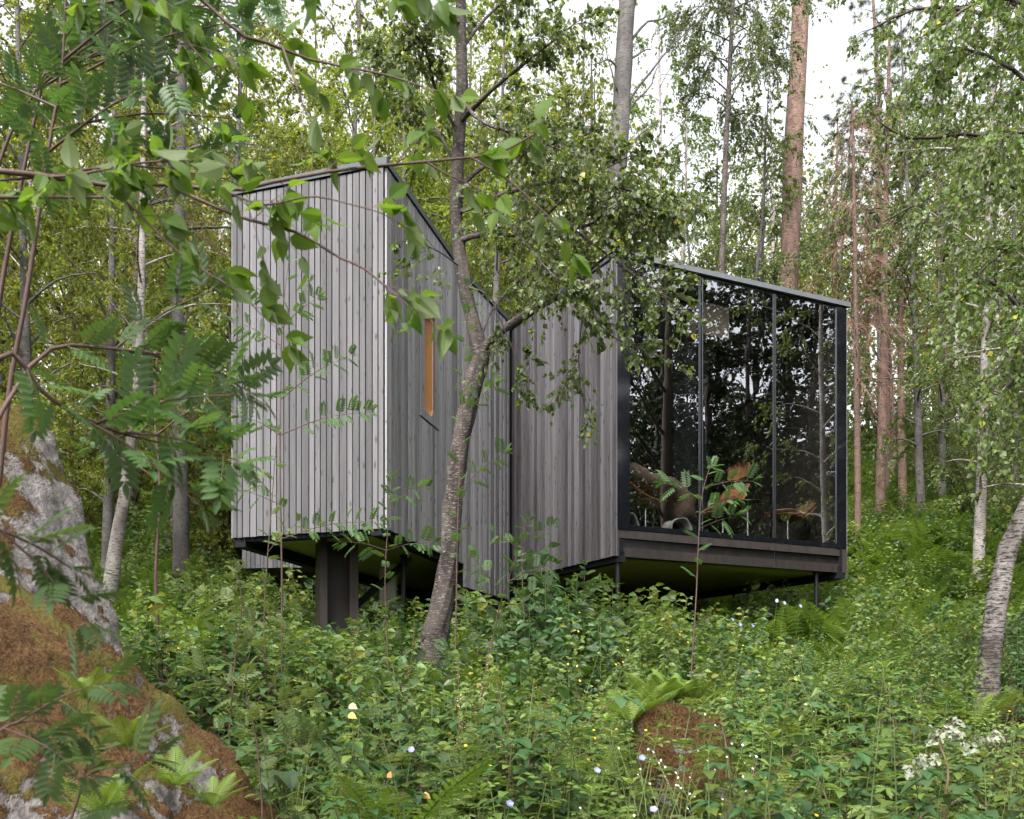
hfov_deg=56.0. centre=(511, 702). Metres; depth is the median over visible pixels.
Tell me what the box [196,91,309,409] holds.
birch tree
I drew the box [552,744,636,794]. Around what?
fern
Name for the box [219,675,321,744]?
raspberry plant
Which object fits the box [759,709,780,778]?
nettle plant
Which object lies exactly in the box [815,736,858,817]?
nettle plant
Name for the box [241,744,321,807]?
broadleaf plant
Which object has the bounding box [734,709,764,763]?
meadowsweet plant
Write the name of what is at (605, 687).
buttercup
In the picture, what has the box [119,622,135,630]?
raspberry plant
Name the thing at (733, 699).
meadowsweet plant
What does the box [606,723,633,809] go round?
nettle plant
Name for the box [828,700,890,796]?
raspberry plant
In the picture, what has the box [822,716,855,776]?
meadowsweet plant
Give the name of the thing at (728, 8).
birch tree
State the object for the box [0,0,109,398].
birch tree
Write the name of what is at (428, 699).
fern
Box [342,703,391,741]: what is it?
broadleaf plant
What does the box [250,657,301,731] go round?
raspberry plant
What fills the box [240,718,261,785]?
nettle plant
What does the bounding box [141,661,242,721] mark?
raspberry plant
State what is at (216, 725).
rowan shoot
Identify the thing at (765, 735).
meadowsweet plant
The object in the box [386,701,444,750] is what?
broadleaf plant
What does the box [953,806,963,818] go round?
nettle plant
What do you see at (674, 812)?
cranesbill plant
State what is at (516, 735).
raspberry plant
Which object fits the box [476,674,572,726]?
fern
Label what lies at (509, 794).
cranesbill plant
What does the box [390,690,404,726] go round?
meadowsweet plant
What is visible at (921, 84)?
birch tree
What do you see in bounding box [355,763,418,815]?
broadleaf plant
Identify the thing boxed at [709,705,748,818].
nettle plant
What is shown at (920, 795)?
nettle plant
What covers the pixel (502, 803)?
cranesbill plant
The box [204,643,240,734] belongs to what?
rowan shoot
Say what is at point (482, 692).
seed spike
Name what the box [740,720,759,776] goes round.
nettle plant
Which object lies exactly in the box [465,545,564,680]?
rowan sapling
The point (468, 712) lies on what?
nettle plant
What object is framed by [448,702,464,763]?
nettle plant
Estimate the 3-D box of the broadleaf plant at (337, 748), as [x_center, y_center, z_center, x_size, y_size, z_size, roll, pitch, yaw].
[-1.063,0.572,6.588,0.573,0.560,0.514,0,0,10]
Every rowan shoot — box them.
[167,677,211,731]
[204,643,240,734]
[213,692,252,785]
[233,674,290,769]
[234,714,336,817]
[243,730,281,782]
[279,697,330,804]
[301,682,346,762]
[303,784,342,818]
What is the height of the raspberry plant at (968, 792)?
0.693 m
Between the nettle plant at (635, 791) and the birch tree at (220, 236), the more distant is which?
the birch tree at (220, 236)
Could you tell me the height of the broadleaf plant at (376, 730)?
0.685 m
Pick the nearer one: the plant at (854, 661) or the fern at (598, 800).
the fern at (598, 800)
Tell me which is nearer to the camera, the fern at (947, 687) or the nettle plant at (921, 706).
the nettle plant at (921, 706)
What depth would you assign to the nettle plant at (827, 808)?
4.48 m
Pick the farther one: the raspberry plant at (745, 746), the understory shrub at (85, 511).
the understory shrub at (85, 511)
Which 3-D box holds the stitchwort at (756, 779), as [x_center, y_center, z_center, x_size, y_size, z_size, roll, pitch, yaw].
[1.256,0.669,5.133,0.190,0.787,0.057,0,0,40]
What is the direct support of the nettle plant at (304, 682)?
on the ground at (1005, 716)
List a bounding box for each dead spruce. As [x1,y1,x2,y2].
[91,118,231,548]
[798,91,929,538]
[847,209,938,498]
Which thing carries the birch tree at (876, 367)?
on the ground at (1005, 716)
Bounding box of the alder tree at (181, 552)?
[78,1,296,582]
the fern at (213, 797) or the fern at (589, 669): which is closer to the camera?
the fern at (213, 797)
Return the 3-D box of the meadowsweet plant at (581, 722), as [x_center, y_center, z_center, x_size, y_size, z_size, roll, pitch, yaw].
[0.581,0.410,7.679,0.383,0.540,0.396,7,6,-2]
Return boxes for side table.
[735,499,766,534]
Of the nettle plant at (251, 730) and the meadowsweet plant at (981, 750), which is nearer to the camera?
the nettle plant at (251, 730)
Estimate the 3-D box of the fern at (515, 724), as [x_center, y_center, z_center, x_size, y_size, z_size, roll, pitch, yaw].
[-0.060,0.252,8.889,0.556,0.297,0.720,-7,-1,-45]
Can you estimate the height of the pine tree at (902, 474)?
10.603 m
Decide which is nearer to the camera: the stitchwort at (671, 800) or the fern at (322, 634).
the stitchwort at (671, 800)
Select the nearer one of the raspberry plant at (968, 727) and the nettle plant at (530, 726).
the nettle plant at (530, 726)
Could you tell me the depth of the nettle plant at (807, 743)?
7.11 m
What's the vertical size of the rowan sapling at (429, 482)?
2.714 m
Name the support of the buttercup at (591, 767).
on the ground at (1005, 716)
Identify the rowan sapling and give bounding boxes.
[77,340,218,677]
[169,558,302,747]
[175,626,348,818]
[218,254,388,673]
[224,424,309,715]
[332,469,441,701]
[445,278,513,680]
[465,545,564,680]
[486,513,559,656]
[578,558,612,622]
[651,455,762,709]
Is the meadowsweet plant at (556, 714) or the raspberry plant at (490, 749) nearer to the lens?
the raspberry plant at (490, 749)
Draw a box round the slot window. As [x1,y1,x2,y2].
[425,318,434,415]
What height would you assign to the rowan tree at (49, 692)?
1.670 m
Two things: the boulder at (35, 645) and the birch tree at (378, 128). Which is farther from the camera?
the birch tree at (378, 128)
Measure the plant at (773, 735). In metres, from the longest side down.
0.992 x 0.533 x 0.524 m
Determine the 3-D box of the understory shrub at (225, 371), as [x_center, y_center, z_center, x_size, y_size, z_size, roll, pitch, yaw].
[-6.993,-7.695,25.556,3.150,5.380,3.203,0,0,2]
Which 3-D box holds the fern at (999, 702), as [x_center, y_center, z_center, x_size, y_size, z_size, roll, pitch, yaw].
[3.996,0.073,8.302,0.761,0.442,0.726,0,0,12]
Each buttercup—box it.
[449,733,466,815]
[471,764,490,818]
[512,744,528,817]
[554,729,594,817]
[556,654,568,755]
[560,649,574,753]
[563,680,580,753]
[565,652,599,755]
[566,656,577,757]
[572,612,579,728]
[572,747,589,818]
[573,720,603,811]
[578,728,617,818]
[580,737,605,808]
[581,754,599,818]
[582,686,592,794]
[593,650,627,735]
[595,729,646,805]
[599,654,616,752]
[608,652,623,748]
[661,616,670,674]
[668,623,679,675]
[718,645,743,696]
[961,621,974,686]
[973,710,1010,808]
[982,744,1005,808]
[989,763,1014,818]
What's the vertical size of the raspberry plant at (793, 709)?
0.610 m
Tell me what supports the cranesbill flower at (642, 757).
on the ground at (1005, 716)
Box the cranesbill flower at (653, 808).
[650,806,657,818]
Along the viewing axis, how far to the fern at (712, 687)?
10.37 m
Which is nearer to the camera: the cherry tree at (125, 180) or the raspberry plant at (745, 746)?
the cherry tree at (125, 180)
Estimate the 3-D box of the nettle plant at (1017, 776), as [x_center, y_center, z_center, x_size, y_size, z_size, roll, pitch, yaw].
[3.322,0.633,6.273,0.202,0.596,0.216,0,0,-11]
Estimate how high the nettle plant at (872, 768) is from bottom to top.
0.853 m
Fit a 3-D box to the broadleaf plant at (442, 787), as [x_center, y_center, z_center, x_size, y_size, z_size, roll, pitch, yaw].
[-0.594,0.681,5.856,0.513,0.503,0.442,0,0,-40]
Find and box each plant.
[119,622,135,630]
[119,631,199,693]
[122,647,211,695]
[124,621,207,667]
[124,627,187,699]
[128,630,148,661]
[133,662,197,687]
[136,650,158,676]
[141,638,259,725]
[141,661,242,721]
[147,630,171,689]
[163,613,189,698]
[167,673,233,717]
[169,632,225,721]
[171,624,234,737]
[173,672,254,756]
[177,692,206,729]
[180,686,232,738]
[183,666,223,730]
[196,658,224,719]
[203,714,253,743]
[204,640,270,736]
[205,617,266,708]
[207,684,282,742]
[209,682,273,785]
[216,718,245,743]
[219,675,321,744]
[222,702,274,799]
[225,692,255,760]
[229,708,312,818]
[230,727,328,809]
[235,740,361,818]
[238,729,335,813]
[240,666,292,751]
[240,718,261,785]
[241,677,303,805]
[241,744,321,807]
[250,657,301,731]
[251,771,317,808]
[255,728,335,804]
[255,742,326,818]
[256,723,321,784]
[257,707,318,755]
[258,624,310,757]
[271,737,380,818]
[271,785,319,818]
[275,763,321,818]
[277,690,335,742]
[279,755,398,817]
[280,731,327,812]
[285,794,342,817]
[287,732,353,781]
[287,757,321,818]
[292,726,338,786]
[294,647,345,743]
[295,671,313,742]
[295,710,333,792]
[303,760,379,800]
[305,657,329,745]
[305,733,360,816]
[308,749,352,779]
[311,680,415,768]
[313,746,396,786]
[314,742,360,778]
[315,718,364,761]
[316,766,447,818]
[318,765,407,815]
[320,706,346,744]
[320,798,364,818]
[323,707,365,753]
[323,753,388,791]
[324,702,397,762]
[327,698,357,776]
[328,720,366,758]
[328,724,364,818]
[333,701,371,725]
[334,699,408,753]
[336,712,372,808]
[337,736,393,783]
[338,728,429,770]
[341,722,360,769]
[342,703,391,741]
[348,696,458,818]
[348,709,420,750]
[351,714,363,773]
[352,737,385,792]
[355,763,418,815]
[358,655,446,814]
[358,707,412,771]
[358,754,410,802]
[361,725,389,784]
[362,723,440,817]
[363,745,429,778]
[364,717,433,758]
[364,725,448,774]
[365,706,420,748]
[366,733,397,797]
[367,677,446,728]
[369,677,385,721]
[370,712,410,752]
[372,773,389,818]
[381,738,456,799]
[385,730,429,789]
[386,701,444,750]
[389,695,419,722]
[389,739,485,817]
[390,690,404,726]
[398,771,446,818]
[399,678,430,728]
[401,696,428,742]
[403,695,430,742]
[406,786,483,818]
[410,773,449,814]
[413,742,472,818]
[415,668,438,759]
[415,693,467,740]
[417,684,492,750]
[417,687,442,795]
[417,708,456,739]
[418,728,450,768]
[419,730,452,800]
[423,754,478,793]
[424,688,439,771]
[428,666,519,818]
[428,688,513,818]
[428,720,474,771]
[433,698,478,744]
[438,742,521,811]
[439,696,550,798]
[441,710,565,811]
[447,749,494,766]
[447,811,495,818]
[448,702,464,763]
[448,748,522,811]
[452,756,473,814]
[454,680,516,811]
[454,718,504,748]
[455,691,490,812]
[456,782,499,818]
[458,732,518,806]
[469,778,522,809]
[471,758,498,811]
[472,711,494,749]
[473,740,488,818]
[474,675,644,818]
[477,781,509,818]
[480,762,525,816]
[485,676,560,816]
[486,775,575,818]
[491,724,542,764]
[493,738,525,818]
[496,799,524,817]
[498,778,591,818]
[500,713,519,785]
[502,789,551,814]
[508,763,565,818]
[509,682,560,780]
[512,745,581,816]
[516,713,544,791]
[519,698,535,786]
[522,667,592,757]
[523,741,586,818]
[525,733,569,801]
[526,689,554,752]
[529,714,607,818]
[530,712,578,802]
[534,765,586,795]
[535,697,567,775]
[544,704,611,818]
[545,787,624,817]
[546,699,579,753]
[554,726,587,812]
[554,793,608,818]
[560,770,637,818]
[562,720,597,768]
[568,782,614,818]
[573,724,595,782]
[575,721,622,754]
[579,727,662,818]
[579,766,612,793]
[580,705,597,763]
[580,765,624,790]
[582,695,622,812]
[583,712,652,818]
[592,796,668,818]
[593,692,632,781]
[593,765,635,816]
[596,717,626,809]
[599,709,636,749]
[601,734,676,818]
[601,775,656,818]
[605,738,629,785]
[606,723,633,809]
[610,737,633,795]
[613,793,699,818]
[618,737,651,816]
[621,764,647,818]
[622,707,635,757]
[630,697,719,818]
[630,722,666,818]
[636,788,736,817]
[660,754,719,814]
[667,694,730,817]
[687,709,881,818]
[687,713,741,818]
[690,749,731,818]
[692,714,731,815]
[702,704,759,738]
[707,696,760,713]
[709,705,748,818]
[715,788,787,818]
[716,698,748,759]
[716,802,728,818]
[717,695,762,744]
[719,679,828,770]
[720,783,833,818]
[725,704,754,749]
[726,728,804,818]
[726,766,756,806]
[728,727,772,765]
[732,720,761,775]
[734,696,765,771]
[734,700,782,784]
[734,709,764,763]
[735,679,768,760]
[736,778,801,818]
[737,724,769,817]
[738,741,785,783]
[740,685,757,739]
[740,712,775,818]
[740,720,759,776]
[743,688,764,745]
[747,686,808,733]
[752,706,777,765]
[752,796,805,818]
[753,810,813,818]
[754,683,816,722]
[754,764,870,818]
[755,695,790,769]
[756,689,801,818]
[757,706,807,794]
[758,718,825,809]
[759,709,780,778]
[762,708,797,775]
[767,725,819,762]
[768,701,822,737]
[773,722,805,788]
[775,734,871,814]
[776,677,857,753]
[779,711,839,763]
[781,684,798,725]
[781,692,847,722]
[781,716,801,786]
[782,647,826,712]
[784,729,854,791]
[786,676,829,763]
[790,697,834,783]
[790,699,835,724]
[791,746,896,817]
[791,748,851,803]
[794,706,865,752]
[794,724,819,783]
[794,728,817,818]
[800,686,835,811]
[802,740,839,818]
[810,701,839,812]
[813,674,836,726]
[814,741,840,802]
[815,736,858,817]
[815,806,837,818]
[818,691,884,739]
[818,787,870,816]
[819,761,859,818]
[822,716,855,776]
[823,691,852,753]
[823,753,887,787]
[824,720,849,813]
[826,660,910,818]
[827,696,875,756]
[827,698,865,797]
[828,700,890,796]
[830,717,910,785]
[831,707,867,785]
[831,761,876,793]
[832,683,852,771]
[833,778,942,818]
[834,653,875,736]
[835,659,856,730]
[837,688,861,746]
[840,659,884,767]
[843,664,876,745]
[843,772,940,818]
[843,778,912,815]
[844,722,869,816]
[846,656,929,744]
[848,714,893,818]
[855,697,888,775]
[861,733,879,791]
[862,762,927,792]
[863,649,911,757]
[864,671,967,750]
[867,716,888,799]
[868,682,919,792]
[869,690,910,724]
[870,687,917,721]
[870,726,986,810]
[871,707,915,818]
[873,768,945,797]
[874,773,949,809]
[876,698,926,727]
[876,803,909,818]
[885,709,956,800]
[886,725,953,767]
[888,684,911,760]
[888,715,954,816]
[888,789,975,818]
[891,708,912,753]
[891,767,994,818]
[892,753,988,793]
[894,711,934,740]
[899,707,916,784]
[900,764,1023,818]
[901,746,929,818]
[906,724,950,757]
[906,725,922,774]
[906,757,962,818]
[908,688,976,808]
[909,684,941,776]
[912,746,1018,813]
[912,752,940,805]
[917,682,960,709]
[932,669,977,727]
[932,789,1008,818]
[933,690,955,730]
[934,695,958,732]
[936,716,952,790]
[941,732,980,816]
[941,773,991,805]
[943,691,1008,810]
[943,715,972,752]
[943,727,989,751]
[944,697,975,730]
[945,737,968,783]
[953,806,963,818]
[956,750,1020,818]
[964,683,984,733]
[965,732,987,775]
[972,717,1013,809]
[972,731,1023,805]
[984,788,1023,818]
[985,686,1002,750]
[986,723,1023,817]
[990,751,1023,817]
[994,799,1023,817]
[995,722,1023,817]
[996,657,1023,722]
[996,775,1021,793]
[1003,737,1023,806]
[1004,753,1022,817]
[1006,724,1023,793]
[1006,748,1023,796]
[1013,698,1023,711]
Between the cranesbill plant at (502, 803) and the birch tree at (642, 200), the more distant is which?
the birch tree at (642, 200)
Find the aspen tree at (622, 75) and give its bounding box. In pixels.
[593,0,708,611]
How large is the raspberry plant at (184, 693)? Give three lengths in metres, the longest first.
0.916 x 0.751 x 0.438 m
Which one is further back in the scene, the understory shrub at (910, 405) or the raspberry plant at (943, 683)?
the understory shrub at (910, 405)
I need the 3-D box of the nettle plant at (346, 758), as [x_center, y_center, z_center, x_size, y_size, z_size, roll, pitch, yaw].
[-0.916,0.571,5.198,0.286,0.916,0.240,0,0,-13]
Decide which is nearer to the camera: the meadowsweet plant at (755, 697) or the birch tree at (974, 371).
the meadowsweet plant at (755, 697)
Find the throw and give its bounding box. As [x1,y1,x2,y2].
[630,463,695,524]
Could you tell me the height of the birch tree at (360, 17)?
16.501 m
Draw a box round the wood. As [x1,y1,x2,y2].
[0,0,1023,431]
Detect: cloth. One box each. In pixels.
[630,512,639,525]
[662,518,692,529]
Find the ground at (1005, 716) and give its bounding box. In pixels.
[87,428,1023,818]
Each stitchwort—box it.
[618,747,650,815]
[638,748,661,809]
[639,768,666,818]
[649,783,679,817]
[653,751,686,818]
[654,777,679,818]
[655,766,678,818]
[658,762,690,818]
[666,784,690,818]
[675,771,709,818]
[684,713,715,799]
[685,754,707,811]
[727,758,752,807]
[728,743,757,818]
[731,743,754,807]
[738,754,763,818]
[790,703,814,782]
[798,675,820,755]
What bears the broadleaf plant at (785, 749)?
on the ground at (1005, 716)
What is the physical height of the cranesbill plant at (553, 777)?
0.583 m
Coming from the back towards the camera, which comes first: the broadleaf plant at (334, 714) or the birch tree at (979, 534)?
the birch tree at (979, 534)
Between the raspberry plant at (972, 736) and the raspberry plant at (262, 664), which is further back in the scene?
the raspberry plant at (262, 664)
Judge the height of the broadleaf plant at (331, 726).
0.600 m
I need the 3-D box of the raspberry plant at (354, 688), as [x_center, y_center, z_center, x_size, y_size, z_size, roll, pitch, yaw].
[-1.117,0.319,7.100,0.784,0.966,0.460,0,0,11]
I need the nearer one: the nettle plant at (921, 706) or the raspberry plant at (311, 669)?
the nettle plant at (921, 706)
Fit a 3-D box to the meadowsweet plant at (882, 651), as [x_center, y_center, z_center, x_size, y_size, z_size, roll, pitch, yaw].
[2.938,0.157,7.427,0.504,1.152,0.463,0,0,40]
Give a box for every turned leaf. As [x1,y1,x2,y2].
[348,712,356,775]
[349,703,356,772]
[387,772,393,815]
[422,792,430,798]
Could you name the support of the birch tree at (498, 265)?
on the ground at (1005, 716)
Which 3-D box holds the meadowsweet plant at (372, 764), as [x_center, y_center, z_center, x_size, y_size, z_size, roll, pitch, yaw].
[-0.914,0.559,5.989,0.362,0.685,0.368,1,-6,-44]
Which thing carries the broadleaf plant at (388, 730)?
on the ground at (1005, 716)
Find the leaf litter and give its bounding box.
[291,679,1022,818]
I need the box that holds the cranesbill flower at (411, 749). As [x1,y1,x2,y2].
[404,746,414,817]
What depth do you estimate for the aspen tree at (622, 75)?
19.86 m
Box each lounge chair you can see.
[630,481,667,525]
[695,462,749,532]
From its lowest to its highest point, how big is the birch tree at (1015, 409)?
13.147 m
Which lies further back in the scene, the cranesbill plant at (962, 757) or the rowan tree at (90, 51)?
the cranesbill plant at (962, 757)
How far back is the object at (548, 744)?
4.92 m
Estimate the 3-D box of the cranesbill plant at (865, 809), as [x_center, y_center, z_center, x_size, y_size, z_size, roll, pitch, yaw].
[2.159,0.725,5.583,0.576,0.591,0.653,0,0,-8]
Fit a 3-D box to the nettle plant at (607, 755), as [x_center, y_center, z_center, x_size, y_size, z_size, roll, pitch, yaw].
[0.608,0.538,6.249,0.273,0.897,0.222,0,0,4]
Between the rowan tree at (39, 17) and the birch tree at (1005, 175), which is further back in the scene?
the birch tree at (1005, 175)
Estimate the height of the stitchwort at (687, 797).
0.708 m
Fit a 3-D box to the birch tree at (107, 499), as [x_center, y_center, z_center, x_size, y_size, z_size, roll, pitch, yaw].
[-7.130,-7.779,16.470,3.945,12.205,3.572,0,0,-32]
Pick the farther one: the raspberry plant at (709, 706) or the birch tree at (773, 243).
the birch tree at (773, 243)
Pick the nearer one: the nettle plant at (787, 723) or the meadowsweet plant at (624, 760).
the nettle plant at (787, 723)
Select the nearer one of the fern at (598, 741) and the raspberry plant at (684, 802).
the raspberry plant at (684, 802)
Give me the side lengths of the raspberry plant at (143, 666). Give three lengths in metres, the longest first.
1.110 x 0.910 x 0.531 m
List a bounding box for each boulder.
[0,399,135,663]
[0,575,281,818]
[628,701,754,818]
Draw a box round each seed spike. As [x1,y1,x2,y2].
[343,619,358,699]
[399,628,416,723]
[455,662,464,773]
[464,640,491,756]
[495,656,506,748]
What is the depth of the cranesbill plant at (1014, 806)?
5.87 m
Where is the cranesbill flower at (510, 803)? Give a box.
[506,800,513,818]
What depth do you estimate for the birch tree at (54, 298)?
20.75 m
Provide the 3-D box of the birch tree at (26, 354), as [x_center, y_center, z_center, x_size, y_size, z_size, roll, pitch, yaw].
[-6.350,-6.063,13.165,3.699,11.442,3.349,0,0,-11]
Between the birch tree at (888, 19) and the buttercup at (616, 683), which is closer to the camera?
the buttercup at (616, 683)
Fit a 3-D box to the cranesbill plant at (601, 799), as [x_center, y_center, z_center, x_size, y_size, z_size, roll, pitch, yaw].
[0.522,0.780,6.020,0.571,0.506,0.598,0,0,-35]
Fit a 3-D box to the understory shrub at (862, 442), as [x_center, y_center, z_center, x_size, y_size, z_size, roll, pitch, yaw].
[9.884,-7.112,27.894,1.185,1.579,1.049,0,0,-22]
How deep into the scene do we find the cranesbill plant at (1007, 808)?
5.86 m
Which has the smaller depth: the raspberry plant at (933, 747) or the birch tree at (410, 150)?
the raspberry plant at (933, 747)
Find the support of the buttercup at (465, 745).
on the ground at (1005, 716)
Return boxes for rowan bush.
[257,620,295,656]
[310,624,357,663]
[318,610,409,669]
[338,602,426,677]
[361,638,465,700]
[375,654,467,709]
[396,636,509,702]
[427,597,535,684]
[462,572,524,662]
[472,578,515,654]
[492,593,596,677]
[519,591,603,663]
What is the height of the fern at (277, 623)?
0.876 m
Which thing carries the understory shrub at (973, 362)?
on the ground at (1005, 716)
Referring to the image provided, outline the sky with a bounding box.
[0,0,1023,428]
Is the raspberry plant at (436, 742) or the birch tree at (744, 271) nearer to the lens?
the raspberry plant at (436, 742)
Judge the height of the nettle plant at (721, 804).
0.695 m
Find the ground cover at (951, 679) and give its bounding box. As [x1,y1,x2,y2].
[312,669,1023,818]
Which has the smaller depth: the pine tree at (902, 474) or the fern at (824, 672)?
the fern at (824, 672)
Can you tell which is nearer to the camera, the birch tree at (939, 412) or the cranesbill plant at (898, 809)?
the cranesbill plant at (898, 809)
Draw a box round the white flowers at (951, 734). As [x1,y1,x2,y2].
[902,717,1004,818]
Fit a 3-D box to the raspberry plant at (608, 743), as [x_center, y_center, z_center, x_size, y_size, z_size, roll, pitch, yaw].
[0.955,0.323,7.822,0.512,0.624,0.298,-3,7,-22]
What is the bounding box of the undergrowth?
[62,416,1023,818]
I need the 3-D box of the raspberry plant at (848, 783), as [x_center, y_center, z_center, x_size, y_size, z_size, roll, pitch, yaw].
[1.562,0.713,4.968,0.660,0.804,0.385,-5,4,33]
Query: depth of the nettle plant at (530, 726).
6.64 m
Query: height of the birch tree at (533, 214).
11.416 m
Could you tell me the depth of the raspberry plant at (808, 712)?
8.08 m
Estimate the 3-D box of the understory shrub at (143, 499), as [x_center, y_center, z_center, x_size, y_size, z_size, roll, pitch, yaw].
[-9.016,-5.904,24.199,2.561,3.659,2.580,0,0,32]
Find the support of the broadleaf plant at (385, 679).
on the ground at (1005, 716)
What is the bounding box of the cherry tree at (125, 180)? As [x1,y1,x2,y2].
[0,0,592,373]
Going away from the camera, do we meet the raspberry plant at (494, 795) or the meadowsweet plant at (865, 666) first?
the raspberry plant at (494, 795)
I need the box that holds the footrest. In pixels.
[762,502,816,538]
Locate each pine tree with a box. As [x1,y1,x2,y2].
[779,0,808,289]
[808,117,876,298]
[820,0,938,476]
[832,18,949,516]
[844,106,939,509]
[902,0,967,428]
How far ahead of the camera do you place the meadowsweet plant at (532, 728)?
7.23 m
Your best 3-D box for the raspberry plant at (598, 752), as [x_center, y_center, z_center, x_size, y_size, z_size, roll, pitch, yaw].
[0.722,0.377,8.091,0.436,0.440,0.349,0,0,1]
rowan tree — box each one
[0,0,222,166]
[0,0,284,497]
[0,0,323,314]
[0,233,288,426]
[0,326,279,537]
[0,472,139,656]
[0,627,142,807]
[31,696,184,818]
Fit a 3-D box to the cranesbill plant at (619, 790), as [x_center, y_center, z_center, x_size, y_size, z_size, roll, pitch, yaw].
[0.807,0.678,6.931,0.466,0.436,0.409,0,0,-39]
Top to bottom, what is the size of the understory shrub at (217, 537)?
4.607 m
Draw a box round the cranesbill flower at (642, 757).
[632,755,645,818]
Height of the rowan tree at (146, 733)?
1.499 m
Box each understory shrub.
[50,334,167,526]
[56,390,153,470]
[56,428,87,502]
[57,317,222,529]
[57,434,104,511]
[63,426,118,507]
[65,445,115,535]
[105,344,200,441]
[140,375,241,570]
[140,424,202,505]
[148,367,225,500]
[199,321,227,453]
[200,472,294,587]
[847,346,958,461]
[847,405,876,449]
[847,427,872,458]
[865,333,980,447]
[893,426,959,500]
[894,379,978,462]
[894,392,923,425]
[913,414,1023,514]
[922,348,992,427]
[925,425,976,479]
[946,421,1023,473]
[949,447,1005,484]
[970,471,1023,524]
[977,383,1023,440]
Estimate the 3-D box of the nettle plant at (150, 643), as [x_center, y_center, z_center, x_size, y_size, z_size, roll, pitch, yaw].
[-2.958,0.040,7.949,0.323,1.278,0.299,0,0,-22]
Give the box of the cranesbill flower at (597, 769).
[589,767,600,808]
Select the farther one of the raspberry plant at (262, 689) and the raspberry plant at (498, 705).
the raspberry plant at (262, 689)
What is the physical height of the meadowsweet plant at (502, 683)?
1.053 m
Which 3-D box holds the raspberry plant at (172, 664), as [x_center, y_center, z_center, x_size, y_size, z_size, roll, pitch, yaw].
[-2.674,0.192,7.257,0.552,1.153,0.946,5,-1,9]
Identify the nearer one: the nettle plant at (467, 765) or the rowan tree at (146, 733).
the rowan tree at (146, 733)
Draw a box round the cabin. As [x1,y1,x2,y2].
[231,156,850,642]
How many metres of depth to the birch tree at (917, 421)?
21.15 m
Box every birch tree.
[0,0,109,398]
[0,0,138,453]
[0,0,167,492]
[0,0,195,483]
[0,0,226,574]
[0,28,242,607]
[0,59,62,392]
[0,59,126,500]
[4,119,117,455]
[10,19,234,515]
[76,1,239,464]
[100,0,354,540]
[116,1,270,517]
[156,110,254,400]
[191,80,296,384]
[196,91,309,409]
[202,87,343,601]
[216,72,357,295]
[242,0,448,225]
[306,25,473,600]
[319,0,526,600]
[338,0,712,669]
[362,89,486,279]
[376,58,466,209]
[397,3,521,284]
[413,0,604,318]
[414,0,614,316]
[416,110,531,316]
[451,106,585,316]
[465,100,591,313]
[501,4,655,308]
[526,87,648,284]
[594,0,745,258]
[627,92,733,267]
[639,153,700,260]
[651,0,832,272]
[655,131,741,274]
[695,86,829,294]
[699,106,828,282]
[702,190,756,275]
[709,66,846,285]
[725,131,818,281]
[765,168,849,296]
[798,94,908,376]
[812,0,1004,524]
[817,53,945,421]
[824,0,1023,272]
[850,0,1023,601]
[858,0,1011,497]
[862,72,960,370]
[878,0,1023,709]
[891,15,1023,430]
[915,18,1023,546]
[923,28,1023,438]
[931,44,1023,446]
[938,54,1023,496]
[946,74,1023,372]
[954,13,1023,236]
[991,206,1023,444]
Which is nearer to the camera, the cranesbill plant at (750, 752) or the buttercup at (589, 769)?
the buttercup at (589, 769)
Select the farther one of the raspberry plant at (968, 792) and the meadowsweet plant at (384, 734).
the meadowsweet plant at (384, 734)
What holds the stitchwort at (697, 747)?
on the ground at (1005, 716)
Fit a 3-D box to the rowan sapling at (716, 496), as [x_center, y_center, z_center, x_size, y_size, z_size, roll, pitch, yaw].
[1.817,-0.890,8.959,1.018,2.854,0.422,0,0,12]
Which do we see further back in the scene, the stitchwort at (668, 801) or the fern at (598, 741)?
the fern at (598, 741)
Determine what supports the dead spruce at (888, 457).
on the ground at (1005, 716)
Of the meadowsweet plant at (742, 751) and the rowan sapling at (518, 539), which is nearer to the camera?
the meadowsweet plant at (742, 751)
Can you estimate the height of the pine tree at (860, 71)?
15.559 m
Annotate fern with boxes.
[50,666,125,702]
[50,760,158,818]
[90,702,175,752]
[141,745,217,789]
[144,610,225,630]
[165,626,262,639]
[181,772,249,808]
[194,722,275,776]
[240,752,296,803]
[265,619,381,656]
[284,799,349,818]
[294,759,494,818]
[294,769,449,817]
[307,668,404,722]
[310,630,378,662]
[336,629,417,658]
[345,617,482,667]
[356,664,450,721]
[390,658,486,687]
[394,661,515,699]
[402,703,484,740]
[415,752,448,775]
[421,685,488,716]
[444,651,533,694]
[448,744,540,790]
[454,685,536,723]
[457,651,540,679]
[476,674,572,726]
[493,667,540,693]
[502,711,527,738]
[505,647,612,689]
[507,701,563,736]
[551,784,623,816]
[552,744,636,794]
[580,739,634,763]
[581,682,667,724]
[613,677,683,707]
[625,671,704,701]
[650,668,713,702]
[662,676,735,708]
[680,673,739,704]
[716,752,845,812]
[736,710,866,763]
[770,663,838,692]
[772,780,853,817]
[784,716,875,754]
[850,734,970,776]
[860,663,897,682]
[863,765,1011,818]
[902,685,994,728]
[929,685,1022,731]
[941,662,975,693]
[1000,686,1023,714]
[1001,665,1023,691]
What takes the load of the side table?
on the cabin
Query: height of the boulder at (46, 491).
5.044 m
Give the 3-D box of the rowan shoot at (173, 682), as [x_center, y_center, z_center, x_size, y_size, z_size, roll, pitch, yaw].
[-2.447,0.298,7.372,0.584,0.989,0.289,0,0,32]
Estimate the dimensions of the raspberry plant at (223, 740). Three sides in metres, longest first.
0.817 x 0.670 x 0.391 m

